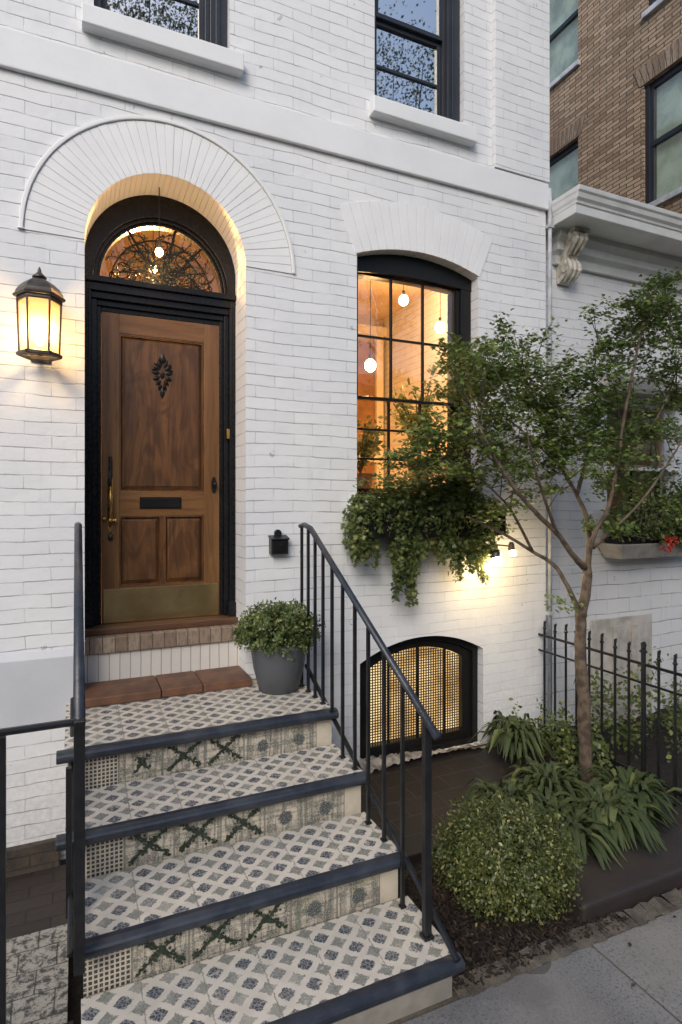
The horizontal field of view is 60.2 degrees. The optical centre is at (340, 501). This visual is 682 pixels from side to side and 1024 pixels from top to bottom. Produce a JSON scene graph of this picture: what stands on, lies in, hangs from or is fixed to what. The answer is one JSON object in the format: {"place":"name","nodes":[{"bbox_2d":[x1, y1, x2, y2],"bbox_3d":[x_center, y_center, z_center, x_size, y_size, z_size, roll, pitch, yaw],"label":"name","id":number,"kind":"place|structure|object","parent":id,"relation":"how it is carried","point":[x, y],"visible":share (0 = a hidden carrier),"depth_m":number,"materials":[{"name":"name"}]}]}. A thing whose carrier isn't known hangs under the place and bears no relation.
{"place":"outdoors","nodes":[
{"label":"outdoors","id":0,"kind":"place"},
{"bbox_2d":[6,864,66,939],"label":"brick path","id":1,"kind":"structure","parent":0,"point":[35,901],"depth_m":3.24,"materials":[{"name":"brown brick"}]},
{"bbox_2d":[6,924,68,1023],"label":"stone path","id":2,"kind":"structure","parent":0,"point":[37,977],"depth_m":2.71,"materials":[{"name":"stone"}]},
{"bbox_2d":[0,718,72,1023],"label":"area railing","id":3,"kind":"object","parent":2,"relation":"on","point":[4,732],"visible":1,"depth_m":2.02,"materials":[{"name":"metal"}]},
{"bbox_2d":[60,859,631,1023],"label":"ground","id":4,"kind":"structure","parent":0,"point":[75,990],"depth_m":2.71,"materials":[{"name":"grey concrete"}]},
{"bbox_2d":[56,678,465,1023],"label":"stoop","id":5,"kind":"object","parent":4,"relation":"on","point":[242,863],"visible":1,"depth_m":2.64,"materials":[{"name":"tile"}]},
{"bbox_2d":[66,522,85,976],"bbox_3d":[-1.277,0.912,2.831,0.069,1.576,1.591,0,0,-24],"label":"stair railing","id":6,"kind":"object","parent":5,"relation":"on","point":[75,850],"visible":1,"depth_m":2.20,"materials":[{"name":"metal"}]},
{"bbox_2d":[85,675,160,707],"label":"terracotta slab","id":7,"kind":"structure","parent":5,"relation":"on","point":[112,692],"depth_m":3.67,"materials":[{"name":"brown stone"}]},
{"bbox_2d":[155,671,202,697],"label":"terracotta slab","id":8,"kind":"structure","parent":5,"relation":"on","point":[178,683],"depth_m":3.79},
{"bbox_2d":[194,665,251,691],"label":"terracotta slab","id":9,"kind":"structure","parent":5,"relation":"on","point":[222,678],"depth_m":3.92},
{"bbox_2d":[230,597,325,694],"bbox_3d":[-0.398,0.934,3.886,0.575,0.603,0.623,0,0,29],"label":"potted shrub","id":10,"kind":"object","parent":5,"relation":"on","point":[278,648],"visible":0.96,"depth_m":3.74,"materials":[{"name":"green plant"}]},
{"bbox_2d":[298,522,459,962],"bbox_3d":[0.097,1.005,3.161,0.073,1.733,1.738,0,0,-24],"label":"stair railing","id":11,"kind":"object","parent":5,"relation":"on","point":[430,731],"visible":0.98,"depth_m":2.98,"materials":[{"name":"metal"}]},
{"bbox_2d":[0,0,549,877],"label":"townhouse","id":12,"kind":"structure","parent":4,"relation":"on","point":[284,182],"depth_m":4.23,"materials":[{"name":"brick"}]},
{"bbox_2d":[12,267,65,362],"bbox_3d":[-1.759,-1.097,3.438,0.277,0.526,0.285,0,0,-24],"label":"wall lantern","id":13,"kind":"object","parent":12,"relation":"attached to","point":[37,290],"depth_m":3.40,"materials":[{"name":"metal"}]},
{"bbox_2d":[150,230,156,272],"bbox_3d":[-1.453,-2.102,4.555,0.060,0.676,0.058,0,0,-24],"label":"pendant bulb","id":14,"kind":"object","parent":12,"relation":"hanging from","point":[154,270],"visible":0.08,"depth_m":4.55,"materials":[{"name":"white glass"}]},
{"bbox_2d":[155,187,162,256],"bbox_3d":[-1.237,-1.900,4.005,0.052,0.470,0.051,0,0,-24],"label":"pendant bulb","id":15,"kind":"object","parent":12,"relation":"hanging from","point":[159,251],"visible":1,"depth_m":4.00,"materials":[{"name":"white glass"}]},
{"bbox_2d":[101,312,218,623],"bbox_3d":[-1.265,-0.229,4.184,0.808,2.141,0.110,0,0,-24],"label":"door","id":16,"kind":"structure","parent":12,"relation":"in","point":[160,398],"depth_m":4.19,"materials":[{"name":"brown wood"}]},
{"bbox_2d":[94,0,226,47],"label":"upper window","id":17,"kind":"structure","parent":12,"relation":"in","point":[206,20],"depth_m":4.05,"materials":[{"name":"glass"}]},
{"bbox_2d":[268,529,289,554],"bbox_3d":[-0.436,0.286,4.141,0.136,0.172,0.084,0,0,-24],"label":"mailbox","id":18,"kind":"object","parent":12,"relation":"attached to","point":[278,543],"visible":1,"depth_m":4.12,"materials":[{"name":"metal"}]},
{"bbox_2d":[365,280,375,371],"bbox_3d":[0.285,-1.848,5.720,0.110,1.183,0.107,0,0,-24],"label":"pendant bulb","id":19,"kind":"object","parent":12,"relation":"hanging from","point":[370,364],"visible":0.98,"depth_m":5.70,"materials":[{"name":"white glass"}]},
{"bbox_2d":[357,413,385,487],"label":"house plant","id":20,"kind":"object","parent":12,"relation":"in","point":[363,450],"visible":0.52,"depth_m":5.24,"materials":[{"name":"green plant"}]},
{"bbox_2d":[399,285,407,305],"bbox_3d":[0.673,-2.272,6.333,0.104,0.336,0.101,0,0,-24],"label":"pendant bulb","id":21,"kind":"object","parent":12,"relation":"hanging from","point":[403,299],"visible":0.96,"depth_m":6.30,"materials":[{"name":"white glass"}]},
{"bbox_2d":[383,373,443,478],"bbox_3d":[0.700,-0.708,5.622,0.583,1.055,0.512,0,0,15],"label":"house plant","id":22,"kind":"object","parent":12,"relation":"in","point":[411,418],"visible":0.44,"depth_m":5.61,"materials":[{"name":"green plant"}]},
{"bbox_2d":[357,254,471,496],"bbox_3d":[0.558,-1.004,4.831,1.120,1.947,0.172,0,0,-24],"label":"parlour window","id":23,"kind":"structure","parent":12,"relation":"in","point":[423,274],"depth_m":4.82,"materials":[{"name":"black glass"}]},
{"bbox_2d":[375,0,459,121],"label":"upper window","id":24,"kind":"structure","parent":12,"relation":"in","point":[417,42],"depth_m":4.82,"materials":[{"name":"glass"}]},
{"bbox_2d":[360,636,477,758],"bbox_3d":[0.602,1.553,4.831,1.149,0.953,0.209,0,0,-24],"label":"basement window","id":25,"kind":"structure","parent":12,"relation":"in","point":[442,671],"depth_m":4.83,"materials":[{"name":"metal"}]},
{"bbox_2d":[340,465,511,607],"bbox_3d":[0.691,0.241,4.491,1.491,1.111,0.365,0,0,-24],"label":"window box","id":26,"kind":"object","parent":12,"relation":"attached to","point":[417,523],"visible":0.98,"depth_m":4.39,"materials":[{"name":"green plant"}]},
{"bbox_2d":[435,293,444,333],"bbox_3d":[1.060,-2.117,6.287,0.110,0.647,0.107,0,0,-24],"label":"pendant bulb","id":27,"kind":"object","parent":12,"relation":"hanging from","point":[440,327],"visible":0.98,"depth_m":6.26,"materials":[{"name":"white glass"}]},
{"bbox_2d":[486,542,515,565],"bbox_3d":[1.256,0.420,4.773,0.258,0.184,0.321,0,0,-24],"label":"wall light","id":28,"kind":"object","parent":12,"relation":"attached to","point":[496,558],"visible":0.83,"depth_m":4.63,"materials":[{"name":"metal"}]},
{"bbox_2d":[545,188,553,717],"bbox_3d":[1.836,-0.425,5.183,0.060,4.651,0.052,0,0,-24],"label":"downpipe","id":29,"kind":"object","parent":12,"relation":"attached to","point":[549,226],"visible":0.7,"depth_m":5.16,"materials":[{"name":"metal"}]},
{"bbox_2d":[398,868,446,905],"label":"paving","id":30,"kind":"structure","parent":0,"point":[406,889],"depth_m":3.11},
{"bbox_2d":[361,742,572,863],"bbox_3d":[0.705,2.103,4.066,1.780,0.195,1.080,0,0,-24],"label":"paved area","id":31,"kind":"object","parent":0,"point":[452,770],"visible":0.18,"depth_m":4.15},
{"bbox_2d":[388,902,681,1023],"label":"sidewalk","id":32,"kind":"structure","parent":0,"point":[591,985],"depth_m":2.47,"materials":[{"name":"concrete"}]},
{"bbox_2d":[452,888,681,998],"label":"path edge","id":33,"kind":"object","parent":32,"relation":"on","point":[639,914],"visible":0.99,"depth_m":2.72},
{"bbox_2d":[617,915,675,986],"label":"fallen leaves","id":34,"kind":"object","parent":32,"relation":"on","point":[632,984],"visible":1,"depth_m":2.72,"materials":[{"name":"brown plant"}]},
{"bbox_2d":[398,734,681,990],"bbox_3d":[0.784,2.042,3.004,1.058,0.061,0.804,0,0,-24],"label":"bark mulch","id":35,"kind":"object","parent":0,"point":[492,947],"visible":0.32,"depth_m":2.79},
{"bbox_2d":[358,739,499,772],"bbox_3d":[0.752,1.992,4.669,1.360,0.095,0.160,0,0,-24],"label":"rubble footing","id":36,"kind":"object","parent":35,"relation":"on","point":[376,762],"visible":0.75,"depth_m":4.51,"materials":[{"name":"grey stone"}]},
{"bbox_2d":[459,777,546,818],"bbox_3d":[1.063,1.916,3.720,0.700,0.228,0.648,0,0,-24],"label":"hosta","id":37,"kind":"object","parent":35,"relation":"on","point":[513,786],"visible":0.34,"depth_m":3.73,"materials":[{"name":"green plant"}]},
{"bbox_2d":[432,785,585,930],"bbox_3d":[0.875,1.823,3.053,0.801,0.549,0.780,0,0,45],"label":"boxwood shrub","id":38,"kind":"object","parent":35,"relation":"on","point":[494,840],"visible":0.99,"depth_m":2.90,"materials":[{"name":"green plant"}]},
{"bbox_2d":[468,710,561,763],"bbox_3d":[1.361,1.880,4.669,0.667,0.300,0.742,0,0,-24],"label":"hosta","id":39,"kind":"object","parent":35,"relation":"on","point":[517,737],"visible":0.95,"depth_m":4.53,"materials":[{"name":"green plant"}]},
{"bbox_2d":[373,267,681,783],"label":"maple tree","id":40,"kind":"object","parent":35,"relation":"on","point":[487,374],"visible":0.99,"depth_m":4.18,"materials":[{"name":"green plant"}]},
{"bbox_2d":[499,755,589,810],"bbox_3d":[1.386,1.902,3.939,0.709,0.255,0.672,0,0,8],"label":"hosta","id":41,"kind":"object","parent":35,"relation":"on","point":[546,779],"visible":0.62,"depth_m":3.89,"materials":[{"name":"green plant"}]},
{"bbox_2d":[509,697,614,774],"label":"fence weeds","id":42,"kind":"object","parent":35,"relation":"on","point":[565,749],"visible":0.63,"depth_m":4.55,"materials":[{"name":"green plant"}]},
{"bbox_2d":[523,796,627,869],"bbox_3d":[1.313,1.932,3.446,0.708,0.197,0.738,0,0,-24],"label":"hosta","id":43,"kind":"object","parent":35,"relation":"on","point":[586,836],"visible":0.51,"depth_m":3.32,"materials":[{"name":"green plant"}]},
{"bbox_2d":[527,735,681,811],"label":"leaf litter","id":44,"kind":"object","parent":35,"relation":"on","point":[530,752],"visible":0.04,"depth_m":4.64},
{"bbox_2d":[527,805,681,922],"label":"planting kerb","id":45,"kind":"structure","parent":35,"relation":"on","point":[643,874],"depth_m":3.09,"materials":[{"name":"concrete"}]},
{"bbox_2d":[538,620,681,805],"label":"iron fence","id":46,"kind":"object","parent":35,"relation":"on","point":[643,651],"visible":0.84,"depth_m":4.32,"materials":[{"name":"black metal"}]},
{"bbox_2d":[550,779,676,853],"bbox_3d":[1.620,1.918,3.628,0.782,0.225,0.833,0,0,-24],"label":"hosta","id":47,"kind":"object","parent":35,"relation":"on","point":[624,817],"visible":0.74,"depth_m":3.49,"materials":[{"name":"green plant"}]},
{"bbox_2d":[578,765,681,827],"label":"hosta","id":48,"kind":"object","parent":35,"relation":"on","point":[630,778],"visible":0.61,"depth_m":3.79,"materials":[{"name":"green plant"}]},
{"bbox_2d":[546,704,681,800],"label":"neighbour soil","id":49,"kind":"structure","parent":0,"point":[666,771],"depth_m":4.91,"materials":[{"name":"brown soil"}]},
{"bbox_2d":[546,184,681,728],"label":"house","id":50,"kind":"structure","parent":49,"relation":"on","point":[607,244],"depth_m":5.59,"materials":[{"name":"brick"}]},
{"bbox_2d":[591,482,681,559],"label":"window planter","id":51,"kind":"object","parent":50,"relation":"attached to","point":[667,542],"visible":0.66,"depth_m":5.48,"materials":[{"name":"stone"}]},
{"bbox_2d":[605,399,679,533],"bbox_3d":[2.958,-0.350,5.957,1.060,1.500,0.300,0,0,-24],"label":"window","id":52,"kind":"structure","parent":50,"relation":"in","point":[663,447],"depth_m":6.09,"materials":[{"name":"paint"}]},
{"bbox_2d":[572,646,681,762],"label":"climbing shrub","id":53,"kind":"object","parent":49,"relation":"on","point":[634,736],"visible":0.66,"depth_m":4.96,"materials":[{"name":"green plant"}]},
{"bbox_2d":[548,0,681,213],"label":"apartment building","id":54,"kind":"structure","parent":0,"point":[615,97],"depth_m":7.44,"materials":[{"name":"brown brick"}]},
{"bbox_2d":[550,0,579,90],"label":"window","id":55,"kind":"structure","parent":54,"relation":"in","point":[564,59],"depth_m":8.44,"materials":[{"name":"glass"}]},
{"bbox_2d":[548,113,585,200],"bbox_3d":[3.083,-4.286,8.488,0.185,1.860,1.212,0,0,-24],"label":"window","id":56,"kind":"structure","parent":54,"relation":"in","point":[564,166],"depth_m":8.37,"materials":[{"name":"glass"}]},
{"bbox_2d":[641,0,667,19],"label":"window","id":57,"kind":"structure","parent":54,"relation":"in","point":[654,5],"depth_m":6.98,"materials":[{"name":"stone"}]},
{"bbox_2d":[634,36,681,206],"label":"window","id":58,"kind":"structure","parent":54,"relation":"in","point":[663,97],"depth_m":6.98,"materials":[{"name":"glass"}]}
]}

